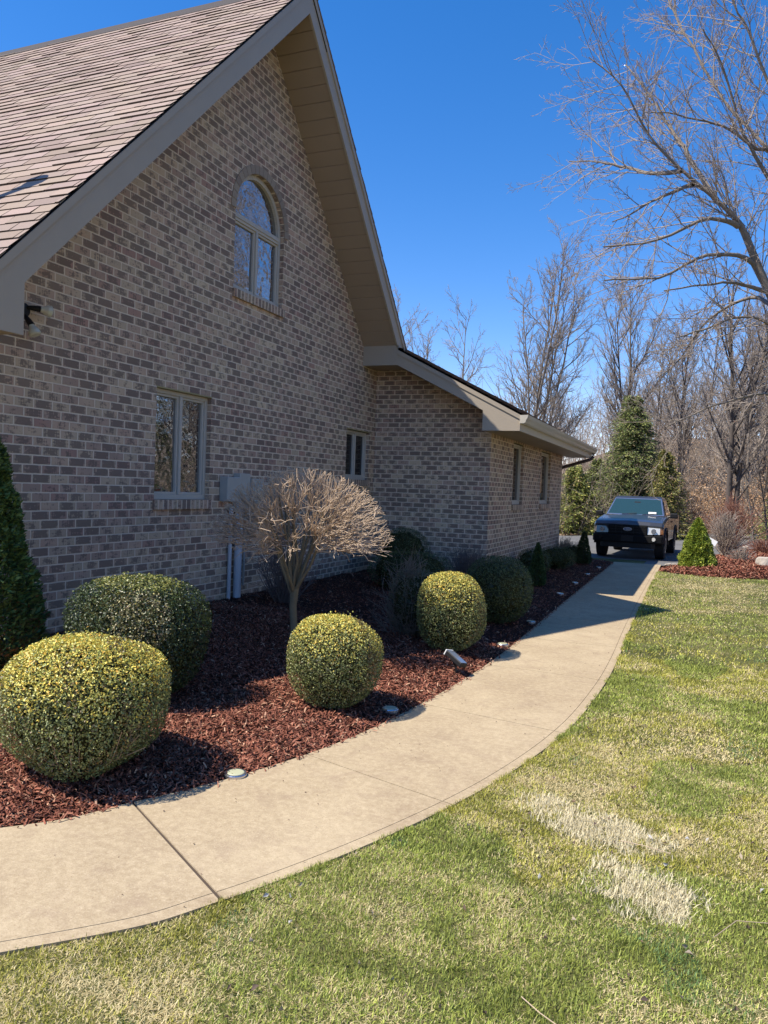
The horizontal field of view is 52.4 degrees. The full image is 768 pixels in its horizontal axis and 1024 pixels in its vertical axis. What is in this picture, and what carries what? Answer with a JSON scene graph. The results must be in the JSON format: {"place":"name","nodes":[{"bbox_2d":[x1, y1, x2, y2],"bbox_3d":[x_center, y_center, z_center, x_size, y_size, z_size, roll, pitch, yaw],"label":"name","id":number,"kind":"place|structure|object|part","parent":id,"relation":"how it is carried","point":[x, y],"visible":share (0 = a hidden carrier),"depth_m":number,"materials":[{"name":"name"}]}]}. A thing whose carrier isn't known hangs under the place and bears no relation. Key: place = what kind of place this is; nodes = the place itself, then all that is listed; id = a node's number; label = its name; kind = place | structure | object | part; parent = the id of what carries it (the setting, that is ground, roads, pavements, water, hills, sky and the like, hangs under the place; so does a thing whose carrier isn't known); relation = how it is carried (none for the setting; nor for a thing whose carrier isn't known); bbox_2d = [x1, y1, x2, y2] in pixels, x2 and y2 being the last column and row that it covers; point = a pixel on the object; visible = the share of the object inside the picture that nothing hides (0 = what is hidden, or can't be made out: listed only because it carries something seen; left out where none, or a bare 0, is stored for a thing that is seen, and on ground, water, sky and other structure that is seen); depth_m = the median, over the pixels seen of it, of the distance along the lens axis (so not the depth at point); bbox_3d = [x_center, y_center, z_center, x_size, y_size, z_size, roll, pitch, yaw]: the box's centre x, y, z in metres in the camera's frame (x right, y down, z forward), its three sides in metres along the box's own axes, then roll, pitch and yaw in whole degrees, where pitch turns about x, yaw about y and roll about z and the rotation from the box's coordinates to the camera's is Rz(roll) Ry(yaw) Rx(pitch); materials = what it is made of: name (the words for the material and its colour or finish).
{"place":"outdoors","nodes":[
{"label":"outdoors","id":0,"kind":"place"},
{"bbox_2d":[0,562,660,954],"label":"walkway","id":1,"kind":"structure","parent":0,"point":[66,880],"depth_m":3.91,"materials":[{"name":"concrete"}]},
{"bbox_2d":[54,587,624,906],"bbox_3d":[1.975,1.376,9.697,3.326,0.012,18.383,3,2,32],"label":"walk debris","id":2,"kind":"object","parent":1,"relation":"on","point":[399,743],"visible":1,"depth_m":5.19,"materials":[{"name":"brown plant"}]},
{"bbox_2d":[132,567,656,927],"bbox_3d":[1.787,1.381,9.666,3.872,0.001,20.728,3,2,33],"label":"walkway joint filler","id":3,"kind":"object","parent":1,"relation":"on","point":[186,862],"visible":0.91,"depth_m":3.35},
{"bbox_2d":[0,558,767,1023],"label":"lawn","id":4,"kind":"structure","parent":0,"point":[470,852],"depth_m":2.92,"materials":[{"name":"plant"}]},
{"bbox_2d":[0,558,612,827],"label":"mulch bed","id":5,"kind":"object","parent":4,"relation":"on","point":[489,632],"visible":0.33,"depth_m":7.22,"materials":[{"name":"brown wood"}]},
{"bbox_2d":[0,437,50,681],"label":"dwarf spruce","id":6,"kind":"object","parent":5,"relation":"on","point":[23,614],"visible":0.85,"depth_m":5.55,"materials":[{"name":"green plant"}]},
{"bbox_2d":[0,626,171,782],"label":"boxwood bush","id":7,"kind":"object","parent":5,"relation":"on","point":[71,704],"visible":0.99,"depth_m":3.94,"materials":[{"name":"green plant"}]},
{"bbox_2d":[62,571,211,696],"bbox_3d":[-1.732,0.884,5.477,1.016,0.947,0.984,3,2,22],"label":"yew bush","id":8,"kind":"object","parent":5,"relation":"on","point":[141,608],"visible":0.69,"depth_m":5.25,"materials":[{"name":"green plant"}]},
{"bbox_2d":[224,768,246,779],"bbox_3d":[-0.813,1.450,4.269,0.124,0.059,0.124,3,2,22],"label":"path light","id":9,"kind":"object","parent":5,"relation":"on","point":[235,773],"visible":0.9,"depth_m":4.24,"materials":[{"name":"silver metal"}]},
{"bbox_2d":[245,524,326,603],"bbox_3d":[-1.251,0.646,9.730,1.059,1.055,1.184,3,2,22],"label":"bare shrub","id":10,"kind":"object","parent":5,"relation":"on","point":[280,583],"visible":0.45,"depth_m":9.61,"materials":[{"name":"brown plant"}]},
{"bbox_2d":[207,466,394,646],"bbox_3d":[-0.761,0.468,7.222,1.731,1.796,1.659,3,2,22],"label":"standard tree","id":11,"kind":"object","parent":5,"relation":"on","point":[296,573],"visible":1,"depth_m":7.01,"materials":[{"name":"brown plant"}]},
{"bbox_2d":[286,611,384,709],"bbox_3d":[-0.343,1.067,5.594,0.718,0.735,0.707,3,2,22],"label":"boxwood bush","id":12,"kind":"object","parent":5,"relation":"on","point":[336,657],"visible":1,"depth_m":5.41,"materials":[{"name":"green plant"}]},
{"bbox_2d":[382,706,398,714],"bbox_3d":[0.044,1.428,5.583,0.124,0.059,0.124,3,2,22],"label":"path light","id":13,"kind":"object","parent":5,"relation":"on","point":[393,710],"visible":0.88,"depth_m":5.54,"materials":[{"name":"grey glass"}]},
{"bbox_2d":[362,544,439,636],"bbox_3d":[0.248,0.841,8.289,1.006,1.043,1.009,3,2,38],"label":"barberry bush","id":14,"kind":"object","parent":5,"relation":"on","point":[407,628],"visible":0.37,"depth_m":8.18,"materials":[{"name":"brown plant"}]},
{"bbox_2d":[375,527,430,561],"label":"yew bush","id":15,"kind":"object","parent":5,"relation":"on","point":[403,541],"visible":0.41,"depth_m":12.76,"materials":[{"name":"green plant"}]},
{"bbox_2d":[367,549,454,587],"bbox_3d":[0.376,0.891,11.616,1.255,0.661,1.252,3,2,22],"label":"yew bush","id":16,"kind":"object","parent":5,"relation":"on","point":[435,565],"visible":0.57,"depth_m":11.35,"materials":[{"name":"green plant"}]},
{"bbox_2d":[386,567,437,636],"bbox_3d":[0.342,0.968,8.278,0.633,0.797,0.622,3,2,22],"label":"privet bush","id":17,"kind":"object","parent":5,"relation":"on","point":[412,591],"visible":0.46,"depth_m":8.09,"materials":[{"name":"green plant"}]},
{"bbox_2d":[414,571,486,650],"bbox_3d":[0.664,0.993,7.649,0.714,0.830,0.707,3,2,22],"label":"boxwood bush","id":18,"kind":"object","parent":5,"relation":"on","point":[449,614],"visible":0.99,"depth_m":7.46,"materials":[{"name":"green plant"}]},
{"bbox_2d":[444,649,466,672],"bbox_3d":[0.625,1.337,6.809,0.103,0.261,0.215,1,2,-41],"label":"spotlight","id":19,"kind":"object","parent":5,"relation":"on","point":[456,659],"visible":0.98,"depth_m":6.78,"materials":[{"name":"grey plastic"}]},
{"bbox_2d":[439,542,496,580],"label":"bare shrub","id":20,"kind":"object","parent":5,"relation":"on","point":[461,565],"visible":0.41,"depth_m":12.27,"materials":[{"name":"plant"}]},
{"bbox_2d":[466,555,533,623],"bbox_3d":[1.388,0.945,9.483,0.866,0.872,0.864,3,2,22],"label":"boxwood bush","id":21,"kind":"object","parent":5,"relation":"on","point":[504,586],"visible":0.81,"depth_m":9.23,"materials":[{"name":"green plant"}]},
{"bbox_2d":[497,642,508,647],"bbox_3d":[1.240,1.400,8.152,0.124,0.059,0.124,3,2,22],"label":"path light","id":22,"kind":"object","parent":5,"relation":"on","point":[503,644],"visible":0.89,"depth_m":8.11,"materials":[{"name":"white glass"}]},
{"bbox_2d":[526,620,535,624],"bbox_3d":[1.813,1.371,9.645,0.124,0.059,0.124,3,2,22],"label":"path light","id":23,"kind":"object","parent":5,"relation":"on","point":[532,622],"visible":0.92,"depth_m":9.60,"materials":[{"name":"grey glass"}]},
{"bbox_2d":[517,548,551,574],"bbox_3d":[2.829,0.962,14.724,0.669,0.567,0.709,3,2,22],"label":"juniper mound","id":24,"kind":"object","parent":5,"relation":"on","point":[525,558],"visible":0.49,"depth_m":14.58,"materials":[{"name":"green plant"}]},
{"bbox_2d":[526,542,546,585],"bbox_3d":[2.590,0.906,13.217,0.376,0.820,0.402,3,2,22],"label":"dwarf spruce","id":25,"kind":"object","parent":5,"relation":"on","point":[539,577],"visible":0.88,"depth_m":13.13,"materials":[{"name":"green plant"}]},
{"bbox_2d":[542,546,576,568],"bbox_3d":[3.629,0.974,16.451,0.877,0.541,0.908,3,2,22],"label":"juniper mound","id":26,"kind":"object","parent":5,"relation":"on","point":[562,557],"visible":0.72,"depth_m":16.21,"materials":[{"name":"green plant"}]},
{"bbox_2d":[555,536,578,548],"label":"bare shrub","id":27,"kind":"object","parent":5,"relation":"on","point":[566,544],"visible":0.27,"depth_m":19.38,"materials":[{"name":"plant"}]},
{"bbox_2d":[563,545,586,559],"bbox_3d":[4.548,0.998,18.575,0.630,0.448,0.647,3,2,22],"label":"juniper mound","id":28,"kind":"object","parent":5,"relation":"on","point":[573,548],"visible":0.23,"depth_m":18.42,"materials":[{"name":"green plant"}]},
{"bbox_2d":[575,531,592,563],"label":"dwarf spruce","id":29,"kind":"object","parent":5,"relation":"on","point":[583,543],"visible":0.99,"depth_m":17.82,"materials":[{"name":"green plant"}]},
{"bbox_2d":[168,581,767,1023],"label":"fallen leaves","id":30,"kind":"object","parent":4,"relation":"on","point":[254,987],"visible":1,"depth_m":3.49,"materials":[{"name":"brown plant"}]},
{"bbox_2d":[521,996,554,1023],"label":"fallen twig","id":31,"kind":"object","parent":4,"relation":"on","point":[537,1010],"visible":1,"depth_m":2.39,"materials":[{"name":"beige wood"}]},
{"bbox_2d":[620,840,670,853],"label":"fallen twig","id":32,"kind":"object","parent":4,"relation":"on","point":[645,846],"visible":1,"depth_m":3.53,"materials":[{"name":"beige wood"}]},
{"bbox_2d":[661,561,767,579],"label":"mulch island","id":33,"kind":"structure","parent":4,"relation":"on","point":[725,576],"depth_m":16.68,"materials":[{"name":"brown wood"}]},
{"bbox_2d":[677,517,719,566],"bbox_3d":[7.181,0.743,17.816,0.930,1.266,0.929,3,2,22],"label":"dwarf spruce","id":34,"kind":"object","parent":33,"relation":"on","point":[697,548],"visible":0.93,"depth_m":17.63,"materials":[{"name":"green plant"}]},
{"bbox_2d":[658,549,767,578],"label":"island mulch chips","id":35,"kind":"object","parent":33,"relation":"on","point":[749,564],"visible":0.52,"depth_m":17.26,"materials":[{"name":"brown wood"}]},
{"bbox_2d":[709,537,717,546],"bbox_3d":[8.322,0.948,19.815,0.278,0.620,0.075,3,2,22],"label":"yard sign","id":36,"kind":"object","parent":33,"relation":"on","point":[714,542],"visible":0.6,"depth_m":19.78,"materials":[{"name":"white plastic"}]},
{"bbox_2d":[688,487,767,548],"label":"bare shrub","id":37,"kind":"object","parent":33,"relation":"on","point":[730,506],"visible":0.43,"depth_m":24.55,"materials":[{"name":"brown plant"}]},
{"bbox_2d":[697,509,761,554],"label":"bare shrub","id":38,"kind":"object","parent":33,"relation":"on","point":[727,534],"visible":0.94,"depth_m":22.08,"materials":[{"name":"brown plant"}]},
{"bbox_2d":[724,545,756,560],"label":"bare shrub","id":39,"kind":"object","parent":33,"relation":"on","point":[743,555],"visible":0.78,"depth_m":19.47,"materials":[{"name":"plant"}]},
{"bbox_2d":[737,538,767,552],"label":"bare shrub","id":40,"kind":"object","parent":33,"relation":"on","point":[758,547],"visible":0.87,"depth_m":22.98,"materials":[{"name":"brown plant"}]},
{"bbox_2d":[755,557,767,565],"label":"rock","id":41,"kind":"object","parent":33,"relation":"on","point":[761,561],"visible":0.55,"depth_m":18.06,"materials":[{"name":"white stone"}]},
{"bbox_2d":[714,920,767,936],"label":"fallen twig","id":42,"kind":"object","parent":4,"relation":"on","point":[741,921],"visible":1,"depth_m":2.94,"materials":[{"name":"beige wood"}]},
{"bbox_2d":[0,0,767,463],"label":"sky","id":43,"kind":"structure","parent":0,"point":[441,109],"materials":[{"name":"blue"}]},
{"bbox_2d":[559,438,763,567],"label":"ground","id":44,"kind":"structure","parent":0,"point":[692,457],"depth_m":62.68,"materials":[{"name":"brown soil"}]},
{"bbox_2d":[0,0,597,638],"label":"brick house","id":45,"kind":"structure","parent":44,"relation":"on","point":[190,252],"depth_m":9.19,"materials":[{"name":"brick"}]},
{"bbox_2d":[24,303,53,336],"bbox_3d":[-2.951,-1.624,6.625,0.183,0.301,0.269,3,2,22],"label":"floodlight fixture","id":46,"kind":"object","parent":45,"relation":"attached to","point":[46,311],"visible":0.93,"depth_m":6.59,"materials":[{"name":"black plastic"}]},
{"bbox_2d":[152,385,211,509],"bbox_3d":[-2.289,-0.693,8.761,0.175,1.314,1.040,3,2,22],"label":"window","id":47,"kind":"structure","parent":45,"relation":"in","point":[181,416],"depth_m":8.75,"materials":[{"name":"glass"}]},
{"bbox_2d":[226,507,232,598],"bbox_3d":[-1.904,0.538,9.617,0.048,1.200,0.046,3,2,22],"label":"conduit pipe","id":48,"kind":"object","parent":45,"relation":"attached to","point":[229,570],"visible":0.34,"depth_m":9.60,"materials":[{"name":"grey plastic"}]},
{"bbox_2d":[233,504,243,597],"bbox_3d":[-1.823,0.518,9.735,0.116,1.240,0.113,3,2,22],"label":"conduit pipe","id":49,"kind":"object","parent":45,"relation":"attached to","point":[237,568],"visible":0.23,"depth_m":9.70,"materials":[{"name":"grey metal"}]},
{"bbox_2d":[219,473,264,508],"bbox_3d":[-1.739,-0.261,9.764,0.198,0.440,0.840,3,2,22],"label":"electric meter","id":50,"kind":"object","parent":45,"relation":"attached to","point":[228,485],"visible":0.5,"depth_m":9.51,"materials":[{"name":"metal"}]},
{"bbox_2d":[242,514,245,584],"bbox_3d":[-1.782,0.433,9.933,0.030,1.000,0.030,2,2,0],"label":"conduit pipe","id":51,"kind":"object","parent":45,"relation":"attached to","point":[243,564],"visible":0.35,"depth_m":9.93,"materials":[{"name":"metal"}]},
{"bbox_2d":[231,165,288,317],"bbox_3d":[-1.631,-3.517,10.043,0.175,1.765,1.400,3,2,22],"label":"window","id":52,"kind":"structure","parent":45,"relation":"in","point":[257,224],"depth_m":10.05,"materials":[{"name":"glass"}]},
{"bbox_2d":[344,428,369,485],"bbox_3d":[-0.494,-0.913,13.173,0.175,0.939,0.970,3,2,22],"label":"window","id":53,"kind":"structure","parent":45,"relation":"in","point":[356,441],"depth_m":13.22,"materials":[{"name":"paint"}]},
{"bbox_2d":[511,442,524,509],"bbox_3d":[2.536,-0.678,15.062,0.175,1.279,0.940,3,2,22],"label":"window","id":54,"kind":"structure","parent":45,"relation":"in","point":[517,448],"depth_m":15.30,"materials":[{"name":"glass"}]},
{"bbox_2d":[539,451,550,508],"bbox_3d":[3.614,-0.719,17.721,0.175,1.279,1.220,3,2,22],"label":"window","id":55,"kind":"structure","parent":45,"relation":"in","point":[543,504],"depth_m":18.00,"materials":[{"name":"glass"}]},
{"bbox_2d":[392,284,440,363],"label":"bare tree","id":56,"kind":"object","parent":44,"relation":"on","point":[412,338],"visible":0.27,"depth_m":54.61,"materials":[{"name":"brown plant"}]},
{"bbox_2d":[439,286,496,385],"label":"bare tree","id":57,"kind":"object","parent":44,"relation":"on","point":[464,365],"visible":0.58,"depth_m":51.80,"materials":[{"name":"brown plant"}]},
{"bbox_2d":[486,203,615,465],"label":"bare tree","id":58,"kind":"object","parent":44,"relation":"on","point":[537,388],"visible":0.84,"depth_m":43.48,"materials":[{"name":"brown plant"}]},
{"bbox_2d":[552,392,573,430],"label":"bare tree","id":59,"kind":"object","parent":44,"relation":"on","point":[560,413],"visible":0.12,"depth_m":70.88,"materials":[{"name":"brown plant"}]},
{"bbox_2d":[559,464,604,535],"bbox_3d":[7.985,-0.386,32.879,2.768,3.324,3.492,1,2,-33],"label":"evergreen tree","id":60,"kind":"object","parent":44,"relation":"on","point":[581,485],"visible":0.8,"depth_m":32.58,"materials":[{"name":"green plant"}]},
{"bbox_2d":[581,457,610,524],"bbox_3d":[9.627,-0.623,34.899,2.178,3.662,3.409,1,2,-21],"label":"evergreen tree","id":61,"kind":"object","parent":44,"relation":"on","point":[595,463],"visible":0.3,"depth_m":34.77,"materials":[{"name":"green plant"}]},
{"bbox_2d":[468,307,767,503],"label":"woods","id":62,"kind":"object","parent":44,"relation":"on","point":[588,435],"visible":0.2,"depth_m":65.44,"materials":[{"name":"brown plant"}]},
{"bbox_2d":[507,0,767,496],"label":"maple tree","id":63,"kind":"object","parent":44,"relation":"on","point":[753,260],"visible":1,"depth_m":12.51,"materials":[{"name":"brown plant"}]},
{"bbox_2d":[590,255,686,464],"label":"bare tree","id":64,"kind":"object","parent":44,"relation":"on","point":[628,387],"visible":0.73,"depth_m":47.56,"materials":[{"name":"brown plant"}]},
{"bbox_2d":[592,395,694,539],"bbox_3d":[10.510,-1.792,32.779,5.213,6.318,5.208,3,2,22],"label":"evergreen tree","id":65,"kind":"object","parent":44,"relation":"on","point":[629,437],"visible":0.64,"depth_m":32.56,"materials":[{"name":"green plant"}]},
{"bbox_2d":[527,405,765,532],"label":"undergrowth","id":66,"kind":"object","parent":44,"relation":"on","point":[700,478],"visible":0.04,"depth_m":48.00,"materials":[{"name":"brown plant"}]},
{"bbox_2d":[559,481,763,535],"bbox_3d":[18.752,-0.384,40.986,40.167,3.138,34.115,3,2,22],"label":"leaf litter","id":67,"kind":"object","parent":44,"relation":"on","point":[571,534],"visible":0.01,"depth_m":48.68,"materials":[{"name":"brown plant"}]},
{"bbox_2d":[560,412,767,539],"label":"beech leaves","id":68,"kind":"object","parent":44,"relation":"on","point":[695,510],"visible":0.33,"depth_m":33.75,"materials":[{"name":"brown plant"}]},
{"bbox_2d":[561,413,767,542],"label":"drive edge brush","id":69,"kind":"object","parent":44,"relation":"on","point":[619,494],"visible":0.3,"depth_m":31.91,"materials":[{"name":"brown plant"}]},
{"bbox_2d":[635,296,710,468],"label":"bare tree","id":70,"kind":"object","parent":44,"relation":"on","point":[659,403],"visible":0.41,"depth_m":57.07,"materials":[{"name":"brown plant"}]},
{"bbox_2d":[643,449,704,539],"bbox_3d":[11.443,-0.577,31.486,3.032,3.986,2.700,1,2,-22],"label":"evergreen tree","id":71,"kind":"object","parent":44,"relation":"on","point":[662,477],"visible":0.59,"depth_m":31.29,"materials":[{"name":"green plant"}]},
{"bbox_2d":[643,379,726,511],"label":"bare tree","id":72,"kind":"object","parent":44,"relation":"on","point":[682,452],"visible":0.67,"depth_m":41.52,"materials":[{"name":"brown plant"}]},
{"bbox_2d":[660,294,713,502],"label":"bare tree","id":73,"kind":"object","parent":44,"relation":"on","point":[688,432],"visible":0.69,"depth_m":48.38,"materials":[{"name":"brown plant"}]},
{"bbox_2d":[695,312,733,474],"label":"bare tree","id":74,"kind":"object","parent":44,"relation":"on","point":[714,369],"visible":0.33,"depth_m":60.66,"materials":[{"name":"brown plant"}]},
{"bbox_2d":[687,232,767,511],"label":"bare tree","id":75,"kind":"object","parent":44,"relation":"on","point":[738,472],"visible":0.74,"depth_m":28.37,"materials":[{"name":"brown plant"}]},
{"bbox_2d":[688,354,767,535],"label":"bare tree","id":76,"kind":"object","parent":44,"relation":"on","point":[748,442],"visible":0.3,"depth_m":37.40,"materials":[{"name":"brown plant"}]},
{"bbox_2d":[696,273,767,503],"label":"bare tree","id":77,"kind":"object","parent":44,"relation":"on","point":[754,332],"visible":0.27,"depth_m":52.11,"materials":[{"name":"brown plant"}]},
{"bbox_2d":[718,254,767,533],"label":"bare tree","id":78,"kind":"object","parent":44,"relation":"on","point":[766,375],"visible":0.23,"depth_m":40.95,"materials":[{"name":"brown plant"}]},
{"bbox_2d":[733,442,759,541],"bbox_3d":[13.803,-1.017,29.762,1.247,4.759,0.820,2,2,5],"label":"sapling","id":79,"kind":"object","parent":44,"relation":"on","point":[748,500],"visible":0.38,"depth_m":29.74,"materials":[{"name":"brown plant"}]},
{"bbox_2d":[729,325,767,398],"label":"bare tree","id":80,"kind":"object","parent":44,"relation":"on","point":[756,347],"visible":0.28,"depth_m":40.27,"materials":[{"name":"brown plant"}]},
{"bbox_2d":[737,290,767,498],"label":"bare tree","id":81,"kind":"object","parent":44,"relation":"on","point":[763,463],"visible":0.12,"depth_m":54.41,"materials":[{"name":"brown plant"}]},
{"bbox_2d":[744,412,767,539],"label":"sapling","id":82,"kind":"object","parent":44,"relation":"on","point":[761,489],"visible":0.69,"depth_m":29.98,"materials":[{"name":"brown plant"}]},
{"bbox_2d":[744,497,767,540],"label":"evergreen tree","id":83,"kind":"object","parent":44,"relation":"on","point":[758,531],"visible":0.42,"depth_m":33.31,"materials":[{"name":"green plant"}]},
{"bbox_2d":[559,534,766,565],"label":"driveway","id":84,"kind":"structure","parent":0,"point":[640,554],"depth_m":22.92,"materials":[{"name":"concrete"}]},
{"bbox_2d":[593,496,678,558],"bbox_3d":[7.409,0.379,22.620,2.200,1.661,5.016,3,2,25],"label":"pickup truck","id":85,"kind":"object","parent":84,"relation":"on","point":[641,522],"visible":1,"depth_m":20.76,"materials":[{"name":"blue paint"}]},
{"bbox_3d":[7.906,-0.103,21.913,0.126,0.385,0.797,3,2,25],"label":"side window","id":86,"kind":"part","parent":85,"relation":"part of","materials":[{"name":"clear glass"}]}
]}

